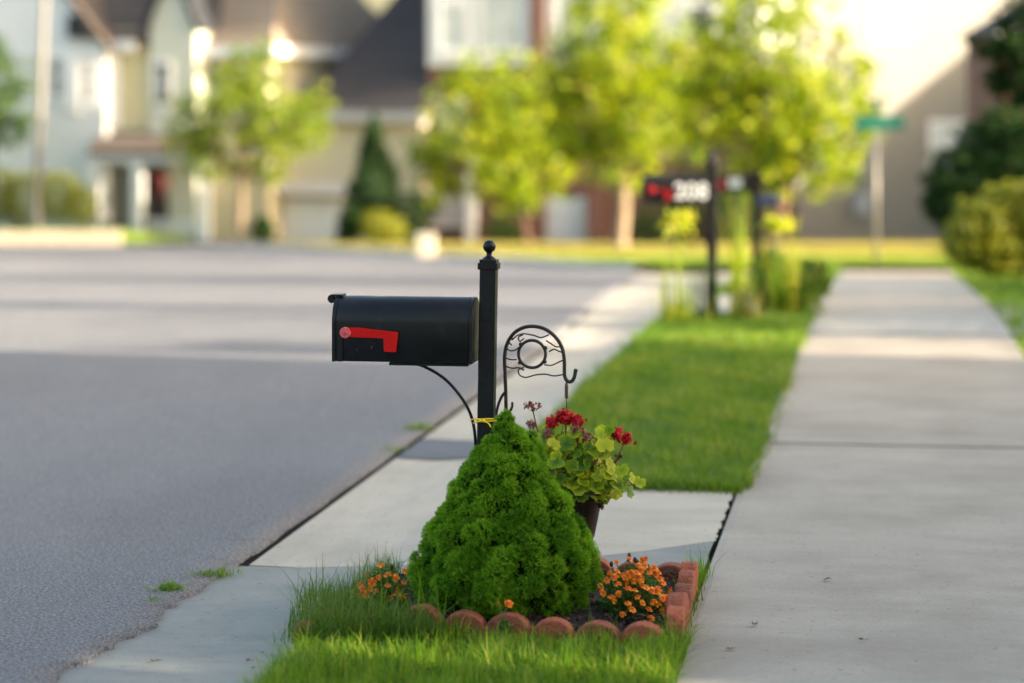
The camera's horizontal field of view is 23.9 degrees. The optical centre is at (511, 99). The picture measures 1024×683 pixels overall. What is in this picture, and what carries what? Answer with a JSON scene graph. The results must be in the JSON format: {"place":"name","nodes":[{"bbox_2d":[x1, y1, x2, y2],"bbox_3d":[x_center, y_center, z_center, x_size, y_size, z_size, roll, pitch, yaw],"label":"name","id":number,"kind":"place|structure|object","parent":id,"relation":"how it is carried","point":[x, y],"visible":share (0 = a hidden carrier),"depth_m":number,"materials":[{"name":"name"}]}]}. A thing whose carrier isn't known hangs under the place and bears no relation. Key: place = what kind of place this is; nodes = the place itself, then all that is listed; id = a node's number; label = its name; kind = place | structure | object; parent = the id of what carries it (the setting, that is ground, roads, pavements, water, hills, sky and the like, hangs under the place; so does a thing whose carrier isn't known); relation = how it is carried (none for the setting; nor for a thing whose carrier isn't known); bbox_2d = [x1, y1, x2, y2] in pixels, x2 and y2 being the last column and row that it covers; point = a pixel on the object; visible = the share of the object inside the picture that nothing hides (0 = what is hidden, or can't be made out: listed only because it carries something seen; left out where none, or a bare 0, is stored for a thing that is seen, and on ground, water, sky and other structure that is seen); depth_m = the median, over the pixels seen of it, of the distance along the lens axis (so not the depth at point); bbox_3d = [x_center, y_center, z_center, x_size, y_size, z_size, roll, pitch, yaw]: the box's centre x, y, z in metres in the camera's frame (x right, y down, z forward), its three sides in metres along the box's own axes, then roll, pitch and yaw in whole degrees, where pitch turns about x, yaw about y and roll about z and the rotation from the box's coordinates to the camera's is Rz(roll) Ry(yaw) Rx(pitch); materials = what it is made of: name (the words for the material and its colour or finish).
{"place":"outdoors","nodes":[
{"label":"outdoors","id":0,"kind":"place"},
{"bbox_2d":[0,229,198,241],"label":"bank","id":1,"kind":"structure","parent":0,"point":[129,235],"depth_m":73.66,"materials":[{"name":"green plant"}]},
{"bbox_2d":[0,36,56,153],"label":"leafy tree","id":2,"kind":"object","parent":1,"relation":"on","point":[10,100],"visible":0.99,"depth_m":76.51,"materials":[{"name":"green plant"}]},
{"bbox_2d":[30,0,47,229],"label":"lamp post","id":3,"kind":"object","parent":1,"relation":"on","point":[35,219],"visible":0.82,"depth_m":74.20,"materials":[{"name":"concrete"}]},
{"bbox_2d":[0,166,101,228],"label":"hedge","id":4,"kind":"object","parent":1,"relation":"on","point":[10,201],"visible":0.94,"depth_m":76.23,"materials":[{"name":"green plant"}]},
{"bbox_2d":[0,243,645,682],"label":"road","id":5,"kind":"structure","parent":0,"point":[174,411],"depth_m":13.09,"materials":[{"name":"grey asphalt"}]},
{"bbox_2d":[185,564,242,578],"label":"weed","id":6,"kind":"object","parent":5,"relation":"on","point":[216,573],"visible":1,"depth_m":8.43,"materials":[{"name":"green plant"}]},
{"bbox_2d":[238,317,583,565],"bbox_3d":[0.695,2.040,17.854,0.730,0.744,31.500,0,0,9],"label":"joint bed","id":7,"kind":"object","parent":5,"relation":"on","point":[253,558],"visible":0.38,"depth_m":10.63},
{"bbox_2d":[397,418,440,432],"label":"weed","id":8,"kind":"object","parent":5,"relation":"on","point":[419,427],"visible":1,"depth_m":12.15,"materials":[{"name":"green plant"}]},
{"bbox_2d":[415,233,436,257],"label":"utility pedestal","id":9,"kind":"object","parent":5,"relation":"on","point":[425,245],"visible":1,"depth_m":46.35,"materials":[{"name":"beige plastic"}]},
{"bbox_2d":[364,0,390,13],"label":"sky","id":10,"kind":"structure","parent":0,"point":[378,5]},
{"bbox_2d":[223,601,721,682],"bbox_3d":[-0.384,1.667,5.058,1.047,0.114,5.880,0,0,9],"label":"lawn base","id":11,"kind":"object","parent":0,"point":[477,655],"depth_m":7.04,"materials":[{"name":"green plant"}]},
{"bbox_2d":[368,568,678,633],"bbox_3d":[0.065,1.603,7.739,1.000,0.058,0.965,0,0,9],"label":"mulch bed","id":12,"kind":"object","parent":11,"relation":"on","point":[575,616],"visible":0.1,"depth_m":7.47,"materials":[{"name":"brown plant"}]},
{"bbox_2d":[265,544,448,643],"bbox_3d":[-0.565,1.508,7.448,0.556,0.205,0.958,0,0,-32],"label":"tall grass","id":13,"kind":"structure","parent":12,"relation":"on","point":[361,610],"depth_m":7.24,"materials":[{"name":"green plant"}]},
{"bbox_2d":[356,563,409,607],"bbox_3d":[-0.402,1.532,7.625,0.174,0.168,0.164,0,0,0],"label":"marigold","id":14,"kind":"object","parent":12,"relation":"on","point":[381,579],"visible":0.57,"depth_m":7.58,"materials":[{"name":"orange plant"}]},
{"bbox_2d":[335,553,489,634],"bbox_3d":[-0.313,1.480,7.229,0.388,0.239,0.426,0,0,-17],"label":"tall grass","id":15,"kind":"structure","parent":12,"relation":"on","point":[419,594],"depth_m":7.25,"materials":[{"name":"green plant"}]},
{"bbox_2d":[328,240,499,447],"bbox_3d":[-0.327,1.046,8.009,0.572,1.169,0.183,0,0,9],"label":"mailbox","id":16,"kind":"object","parent":12,"relation":"on","point":[425,332],"visible":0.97,"depth_m":7.95,"materials":[{"name":"black metal"}]},
{"bbox_2d":[328,293,345,361],"bbox_3d":[-0.579,0.754,8.055,0.065,0.217,0.170,0,0,9],"label":"door","id":17,"kind":"structure","parent":16,"relation":"in","point":[333,298],"depth_m":7.97,"materials":[{"name":"black metal"}]},
{"bbox_2d":[495,600,513,634],"bbox_3d":[-0.022,1.559,7.270,0.055,0.112,0.035,0,0,-12],"label":"marigold","id":18,"kind":"object","parent":12,"relation":"on","point":[504,621],"visible":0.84,"depth_m":7.27,"materials":[{"name":"orange plant"}]},
{"bbox_2d":[405,408,604,621],"bbox_3d":[-0.019,1.316,7.619,0.633,0.689,0.634,0,0,0],"label":"dwarf spruce","id":19,"kind":"object","parent":12,"relation":"on","point":[503,524],"visible":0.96,"depth_m":7.47,"materials":[{"name":"green plant"}]},
{"bbox_2d":[496,324,577,421],"bbox_3d":[0.080,1.214,8.044,0.280,0.933,0.014,0,0,9],"label":"plant hook","id":20,"kind":"object","parent":12,"relation":"on","point":[521,344],"visible":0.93,"depth_m":8.04,"materials":[{"name":"black metal"}]},
{"bbox_2d":[553,382,599,536],"bbox_3d":[0.204,1.201,8.080,0.222,0.522,0.222,0,0,0],"label":"hanging pot","id":21,"kind":"object","parent":20,"relation":"hanging from","point":[588,510],"visible":0.22,"depth_m":8.01,"materials":[{"name":"brown plastic"}]},
{"bbox_2d":[523,401,645,509],"bbox_3d":[0.227,1.179,8.055,0.341,0.350,0.324,0,0,-21],"label":"geranium","id":22,"kind":"object","parent":21,"relation":"in","point":[572,462],"visible":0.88,"depth_m":7.98,"materials":[{"name":"green plant"}]},
{"bbox_2d":[597,553,672,622],"bbox_3d":[0.379,1.515,7.504,0.238,0.203,0.235,0,0,0],"label":"marigold","id":23,"kind":"object","parent":12,"relation":"on","point":[633,587],"visible":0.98,"depth_m":7.46,"materials":[{"name":"orange plant"}]},
{"bbox_2d":[610,538,740,641],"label":"tall grass","id":24,"kind":"structure","parent":12,"relation":"on","point":[701,573],"depth_m":8.00,"materials":[{"name":"green plant"}]},
{"bbox_2d":[226,239,954,266],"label":"lawn","id":25,"kind":"structure","parent":0,"point":[847,242],"depth_m":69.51,"materials":[{"name":"green plant"}]},
{"bbox_2d":[0,0,222,243],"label":"suburban house","id":26,"kind":"structure","parent":25,"relation":"on","point":[114,67],"depth_m":78.81,"materials":[{"name":"white paint"}]},
{"bbox_2d":[49,54,64,99],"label":"window","id":27,"kind":"structure","parent":26,"relation":"in","point":[56,74],"depth_m":79.24,"materials":[{"name":"grey glass"}]},
{"bbox_2d":[80,58,94,104],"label":"window","id":28,"kind":"structure","parent":26,"relation":"in","point":[87,65],"depth_m":78.84,"materials":[{"name":"white glass"}]},
{"bbox_2d":[146,164,167,242],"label":"front door","id":29,"kind":"structure","parent":26,"relation":"in","point":[157,174],"depth_m":78.17,"materials":[{"name":"paint"}]},
{"bbox_2d":[152,60,171,108],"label":"window","id":30,"kind":"structure","parent":26,"relation":"in","point":[161,69],"depth_m":78.24,"materials":[{"name":"grey glass"}]},
{"bbox_2d":[248,214,275,241],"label":"dark shrub","id":31,"kind":"object","parent":25,"relation":"on","point":[259,224],"visible":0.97,"depth_m":72.82,"materials":[{"name":"green plant"}]},
{"bbox_2d":[201,0,442,240],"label":"suburban house","id":32,"kind":"structure","parent":25,"relation":"on","point":[364,59],"depth_m":78.31,"materials":[{"name":"beige paint"}]},
{"bbox_2d":[283,199,340,240],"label":"garage door","id":33,"kind":"structure","parent":32,"relation":"in","point":[314,214],"depth_m":78.13,"materials":[{"name":"white paint"}]},
{"bbox_2d":[333,205,366,241],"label":"dark shrub","id":34,"kind":"object","parent":25,"relation":"on","point":[346,232],"visible":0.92,"depth_m":72.78,"materials":[{"name":"green plant"}]},
{"bbox_2d":[341,112,400,241],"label":"cypress tree","id":35,"kind":"object","parent":25,"relation":"on","point":[374,185],"visible":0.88,"depth_m":73.63,"materials":[{"name":"green plant"}]},
{"bbox_2d":[358,208,408,242],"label":"golden shrub","id":36,"kind":"object","parent":25,"relation":"on","point":[385,230],"visible":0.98,"depth_m":71.78,"materials":[{"name":"yellow plant"}]},
{"bbox_2d":[389,190,444,242],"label":"dark shrub","id":37,"kind":"object","parent":25,"relation":"on","point":[421,209],"visible":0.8,"depth_m":72.77,"materials":[{"name":"green plant"}]},
{"bbox_2d":[483,215,521,242],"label":"dark shrub","id":38,"kind":"object","parent":25,"relation":"on","point":[508,234],"visible":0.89,"depth_m":72.76,"materials":[{"name":"green plant"}]},
{"bbox_2d":[422,0,790,241],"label":"suburban house","id":39,"kind":"structure","parent":25,"relation":"on","point":[456,28],"depth_m":75.89,"materials":[{"name":"beige brick"}]},
{"bbox_2d":[436,98,465,155],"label":"window","id":40,"kind":"structure","parent":39,"relation":"in","point":[440,120],"depth_m":76.82,"materials":[{"name":"white paint"}]},
{"bbox_2d":[437,2,467,54],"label":"window","id":41,"kind":"structure","parent":39,"relation":"in","point":[452,17],"depth_m":76.58,"materials":[{"name":"white glass"}]},
{"bbox_2d":[478,0,525,54],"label":"window","id":42,"kind":"structure","parent":39,"relation":"in","point":[498,20],"depth_m":76.21,"materials":[{"name":"white glass"}]},
{"bbox_2d":[546,198,585,241],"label":"garage door","id":43,"kind":"structure","parent":39,"relation":"in","point":[562,221],"depth_m":75.93,"materials":[{"name":"white paint"}]},
{"bbox_2d":[554,0,595,54],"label":"window","id":44,"kind":"structure","parent":39,"relation":"in","point":[557,7],"depth_m":75.78,"materials":[{"name":"white glass"}]},
{"bbox_2d":[686,4,715,61],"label":"window","id":45,"kind":"structure","parent":39,"relation":"in","point":[703,10],"depth_m":74.81,"materials":[{"name":"white glass"}]},
{"bbox_2d":[628,138,769,244],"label":"dark shrub","id":46,"kind":"object","parent":25,"relation":"on","point":[654,234],"visible":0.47,"depth_m":65.92,"materials":[{"name":"green plant"}]},
{"bbox_2d":[855,99,903,270],"bbox_3d":[5.424,1.369,35.996,0.558,2.762,0.619,0,0,-42],"label":"street sign","id":47,"kind":"object","parent":25,"relation":"on","point":[875,122],"visible":0.98,"depth_m":35.95,"materials":[{"name":"metal"}]},
{"bbox_2d":[782,0,1016,239],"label":"suburban house","id":48,"kind":"structure","parent":25,"relation":"on","point":[917,49],"depth_m":83.96,"materials":[{"name":"beige paint"}]},
{"bbox_2d":[869,0,906,40],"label":"window","id":49,"kind":"structure","parent":48,"relation":"in","point":[887,18],"depth_m":83.78,"materials":[{"name":"white paint"}]},
{"bbox_2d":[929,120,966,168],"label":"window","id":50,"kind":"structure","parent":48,"relation":"in","point":[939,135],"depth_m":84.60,"materials":[{"name":"white glass"}]},
{"bbox_2d":[960,0,1023,200],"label":"brick house","id":51,"kind":"structure","parent":25,"relation":"on","point":[979,97],"depth_m":50.42,"materials":[{"name":"brown brick"}]},
{"bbox_2d":[964,0,1023,119],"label":"dark tree","id":52,"kind":"object","parent":25,"relation":"on","point":[1006,46],"visible":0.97,"depth_m":35.95,"materials":[{"name":"green plant"}]},
{"bbox_2d":[494,251,967,266],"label":"lawn","id":53,"kind":"structure","parent":0,"point":[897,260],"depth_m":38.60,"materials":[{"name":"green plant"}]},
{"bbox_2d":[686,295,813,311],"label":"driveway","id":54,"kind":"structure","parent":0,"point":[723,303],"depth_m":20.95,"materials":[{"name":"concrete"}]},
{"bbox_2d":[584,267,942,594],"bbox_3d":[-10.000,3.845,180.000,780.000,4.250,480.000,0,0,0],"label":"ground","id":55,"kind":"structure","parent":0,"point":[671,270],"depth_m":38.50,"materials":[{"name":"green plant"}]},
{"bbox_2d":[0,231,120,244],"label":"retaining wall","id":56,"kind":"structure","parent":55,"relation":"on","point":[60,237],"depth_m":72.91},
{"bbox_2d":[57,562,404,682],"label":"curb","id":57,"kind":"structure","parent":55,"relation":"on","point":[207,632],"depth_m":7.49,"materials":[{"name":"grey concrete"}]},
{"bbox_2d":[142,577,195,591],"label":"weed","id":58,"kind":"object","parent":57,"relation":"on","point":[170,586],"visible":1,"depth_m":8.15,"materials":[{"name":"green plant"}]},
{"bbox_2d":[145,31,337,241],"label":"young tree","id":59,"kind":"object","parent":55,"relation":"on","point":[251,94],"visible":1,"depth_m":72.86,"materials":[{"name":"green plant"}]},
{"bbox_2d":[181,240,647,274],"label":"kerb","id":60,"kind":"structure","parent":55,"relation":"on","point":[633,267],"depth_m":44.52,"materials":[{"name":"concrete"}]},
{"bbox_2d":[403,604,444,628],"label":"edging block","id":61,"kind":"structure","parent":55,"relation":"on","point":[431,608],"depth_m":7.34,"materials":[{"name":"red concrete"}]},
{"bbox_2d":[441,609,486,633],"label":"edging block","id":62,"kind":"structure","parent":55,"relation":"on","point":[478,620],"depth_m":7.31,"materials":[{"name":"red concrete"}]},
{"bbox_2d":[395,46,587,244],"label":"young tree","id":63,"kind":"object","parent":55,"relation":"on","point":[513,193],"visible":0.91,"depth_m":65.70,"materials":[{"name":"green plant"}]},
{"bbox_2d":[249,273,748,567],"bbox_3d":[0.746,2.058,20.927,1.570,0.855,24.810,0,0,9],"label":"gutter","id":64,"kind":"object","parent":55,"relation":"on","point":[395,503],"visible":0.51,"depth_m":10.80,"materials":[{"name":"concrete"}]},
{"bbox_2d":[398,438,473,458],"bbox_3d":[-0.174,1.642,11.460,0.630,0.033,0.650,0,0,9],"label":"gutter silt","id":65,"kind":"object","parent":64,"relation":"on","point":[424,448],"visible":0.48,"depth_m":11.46,"materials":[{"name":"grey concrete"}]},
{"bbox_2d":[485,612,531,635],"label":"edging block","id":66,"kind":"structure","parent":55,"relation":"on","point":[515,618],"depth_m":7.29,"materials":[{"name":"red concrete"}]},
{"bbox_2d":[530,617,575,639],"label":"edging block","id":67,"kind":"structure","parent":55,"relation":"on","point":[556,623],"depth_m":7.25,"materials":[{"name":"red concrete"}]},
{"bbox_2d":[397,541,713,580],"bbox_3d":[0.151,1.628,8.492,1.052,0.001,1.029,0,0,9],"label":"concrete patch","id":68,"kind":"object","parent":55,"relation":"on","point":[657,557],"visible":0.1,"depth_m":8.64,"materials":[{"name":"grey concrete"}]},
{"bbox_2d":[402,489,732,564],"bbox_3d":[0.273,1.628,9.254,1.059,0.001,1.766,0,0,9],"label":"driveway apron","id":69,"kind":"object","parent":55,"relation":"on","point":[641,520],"visible":0.45,"depth_m":9.36,"materials":[{"name":"concrete"}]},
{"bbox_2d":[575,620,620,643],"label":"edging block","id":70,"kind":"structure","parent":55,"relation":"on","point":[605,624],"depth_m":7.23,"materials":[{"name":"red concrete"}]},
{"bbox_2d":[514,0,717,246],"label":"young tree","id":71,"kind":"object","parent":55,"relation":"on","point":[626,142],"visible":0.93,"depth_m":59.70,"materials":[{"name":"green plant"}]},
{"bbox_2d":[620,621,663,645],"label":"edging block","id":72,"kind":"structure","parent":55,"relation":"on","point":[639,626],"depth_m":7.20,"materials":[{"name":"red concrete"}]},
{"bbox_2d":[651,562,680,580],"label":"edging block","id":73,"kind":"structure","parent":55,"relation":"on","point":[673,566],"depth_m":8.15,"materials":[{"name":"red concrete"}]},
{"bbox_2d":[532,308,809,513],"bbox_3d":[1.123,1.711,14.780,1.052,0.185,9.405,0,0,9],"label":"lawn base","id":74,"kind":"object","parent":55,"relation":"on","point":[730,504],"visible":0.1,"depth_m":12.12,"materials":[{"name":"green plant"}]},
{"bbox_2d":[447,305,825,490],"bbox_3d":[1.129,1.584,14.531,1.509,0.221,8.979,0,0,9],"label":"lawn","id":75,"kind":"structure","parent":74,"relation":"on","point":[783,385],"depth_m":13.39,"materials":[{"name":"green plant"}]},
{"bbox_2d":[651,249,669,319],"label":"tall perennial","id":76,"kind":"object","parent":74,"relation":"on","point":[663,312],"visible":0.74,"depth_m":18.28,"materials":[{"name":"green plant"}]},
{"bbox_2d":[657,205,698,319],"bbox_3d":[1.251,1.243,18.206,0.323,0.926,0.307,0,0,-13],"label":"tall perennial","id":77,"kind":"object","parent":74,"relation":"on","point":[683,220],"visible":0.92,"depth_m":18.18,"materials":[{"name":"green plant"}]},
{"bbox_2d":[642,150,718,317],"bbox_3d":[1.282,1.079,18.378,0.575,1.400,0.191,0,0,9],"label":"mailbox","id":78,"kind":"object","parent":74,"relation":"on","point":[689,189],"visible":0.99,"depth_m":18.31,"materials":[{"name":"brown metal"}]},
{"bbox_2d":[654,284,711,321],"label":"tall perennial","id":79,"kind":"object","parent":74,"relation":"on","point":[670,311],"visible":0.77,"depth_m":18.10,"materials":[{"name":"green plant"}]},
{"bbox_2d":[622,467,744,494],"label":"lawn","id":80,"kind":"structure","parent":74,"relation":"on","point":[697,483],"depth_m":10.08,"materials":[{"name":"green plant"}]},
{"bbox_2d":[676,257,719,319],"bbox_3d":[1.419,1.447,18.389,0.351,0.527,0.337,0,0,0],"label":"tall perennial","id":81,"kind":"object","parent":74,"relation":"on","point":[700,309],"visible":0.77,"depth_m":18.37,"materials":[{"name":"green plant"}]},
{"bbox_2d":[717,180,770,317],"bbox_3d":[1.780,1.160,18.377,0.443,1.101,0.300,0,0,0],"label":"tall perennial","id":82,"kind":"object","parent":74,"relation":"on","point":[738,266],"visible":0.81,"depth_m":18.39,"materials":[{"name":"green plant"}]},
{"bbox_2d":[724,266,777,320],"bbox_3d":[1.811,1.484,18.267,0.397,0.448,0.312,0,0,0],"label":"tall perennial","id":83,"kind":"object","parent":74,"relation":"on","point":[746,306],"visible":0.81,"depth_m":18.22,"materials":[{"name":"green plant"}]},
{"bbox_2d":[752,212,800,314],"bbox_3d":[2.088,1.301,19.037,0.407,0.850,0.372,0,0,0],"label":"tall perennial","id":84,"kind":"object","parent":74,"relation":"on","point":[776,224],"visible":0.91,"depth_m":19.03,"materials":[{"name":"green plant"}]},
{"bbox_2d":[748,249,832,313],"bbox_3d":[2.232,1.478,19.380,0.722,0.553,0.680,0,0,0],"label":"leafy perennial","id":85,"kind":"object","parent":74,"relation":"on","point":[816,266],"visible":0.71,"depth_m":19.27,"materials":[{"name":"green plant"}]},
{"bbox_2d":[760,262,850,313],"bbox_3d":[2.265,1.508,19.163,0.727,0.450,0.580,0,0,-20],"label":"tall perennial","id":86,"kind":"object","parent":74,"relation":"on","point":[802,305],"visible":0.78,"depth_m":19.11,"materials":[{"name":"green plant"}]},
{"bbox_2d":[666,605,684,638],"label":"edging block","id":87,"kind":"structure","parent":55,"relation":"on","point":[676,613],"depth_m":7.25,"materials":[{"name":"red concrete"}]},
{"bbox_2d":[666,592,689,627],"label":"edging block","id":88,"kind":"structure","parent":55,"relation":"on","point":[678,598],"depth_m":7.44,"materials":[{"name":"red concrete"}]},
{"bbox_2d":[674,583,692,618],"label":"edging block","id":89,"kind":"structure","parent":55,"relation":"on","point":[680,587],"depth_m":7.62,"materials":[{"name":"red concrete"}]},
{"bbox_2d":[677,570,695,608],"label":"edging block","id":90,"kind":"structure","parent":55,"relation":"on","point":[686,576],"depth_m":7.79,"materials":[{"name":"red concrete"}]},
{"bbox_2d":[681,561,697,600],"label":"edging block","id":91,"kind":"structure","parent":55,"relation":"on","point":[685,565],"depth_m":7.97,"materials":[{"name":"red concrete"}]},
{"bbox_2d":[664,0,890,251],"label":"young tree","id":92,"kind":"object","parent":55,"relation":"on","point":[805,131],"visible":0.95,"depth_m":46.75,"materials":[{"name":"green plant"}]},
{"bbox_2d":[674,444,1023,682],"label":"sidewalk","id":93,"kind":"structure","parent":0,"point":[915,555],"depth_m":8.32,"materials":[{"name":"concrete"}]},
{"bbox_2d":[765,333,1023,448],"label":"sidewalk","id":94,"kind":"structure","parent":0,"point":[922,390],"depth_m":13.42,"materials":[{"name":"concrete"}]},
{"bbox_2d":[836,271,959,279],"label":"sidewalk","id":95,"kind":"structure","parent":0,"point":[901,275],"depth_m":30.82,"materials":[{"name":"concrete"}]},
{"bbox_2d":[830,279,973,291],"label":"sidewalk","id":96,"kind":"structure","parent":0,"point":[900,285],"depth_m":26.07,"materials":[{"name":"concrete"}]},
{"bbox_2d":[813,291,995,311],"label":"sidewalk","id":97,"kind":"structure","parent":0,"point":[908,300],"depth_m":21.29,"materials":[{"name":"concrete"}]},
{"bbox_2d":[808,310,1011,335],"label":"sidewalk","id":98,"kind":"structure","parent":0,"point":[917,322],"depth_m":18.16,"materials":[{"name":"concrete"}]},
{"bbox_2d":[942,263,1023,355],"bbox_3d":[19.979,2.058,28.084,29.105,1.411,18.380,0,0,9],"label":"lawn base","id":99,"kind":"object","parent":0,"point":[945,269],"visible":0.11,"depth_m":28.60,"materials":[{"name":"green plant"}]},
{"bbox_2d":[917,104,1023,233],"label":"dark shrub","id":100,"kind":"object","parent":99,"relation":"on","point":[993,153],"visible":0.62,"depth_m":33.81,"materials":[{"name":"green plant"}]},
{"bbox_2d":[937,179,1023,277],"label":"golden shrub","id":101,"kind":"object","parent":99,"relation":"on","point":[989,240],"visible":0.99,"depth_m":28.75,"materials":[{"name":"green plant"}]},
{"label":"lawn base","id":102,"kind":"structure","parent":0,"visible":0},
{"bbox_2d":[717,171,780,278],"bbox_3d":[2.733,1.500,28.016,0.750,1.350,0.340,0,0,9],"label":"mailbox","id":103,"kind":"object","parent":102,"relation":"on","point":[729,183],"visible":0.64,"depth_m":27.95,"materials":[{"name":"brown metal"}]},
{"bbox_2d":[717,266,842,294],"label":"lawn","id":104,"kind":"structure","parent":102,"relation":"on","point":[835,271],"depth_m":25.35,"materials":[{"name":"green plant"}]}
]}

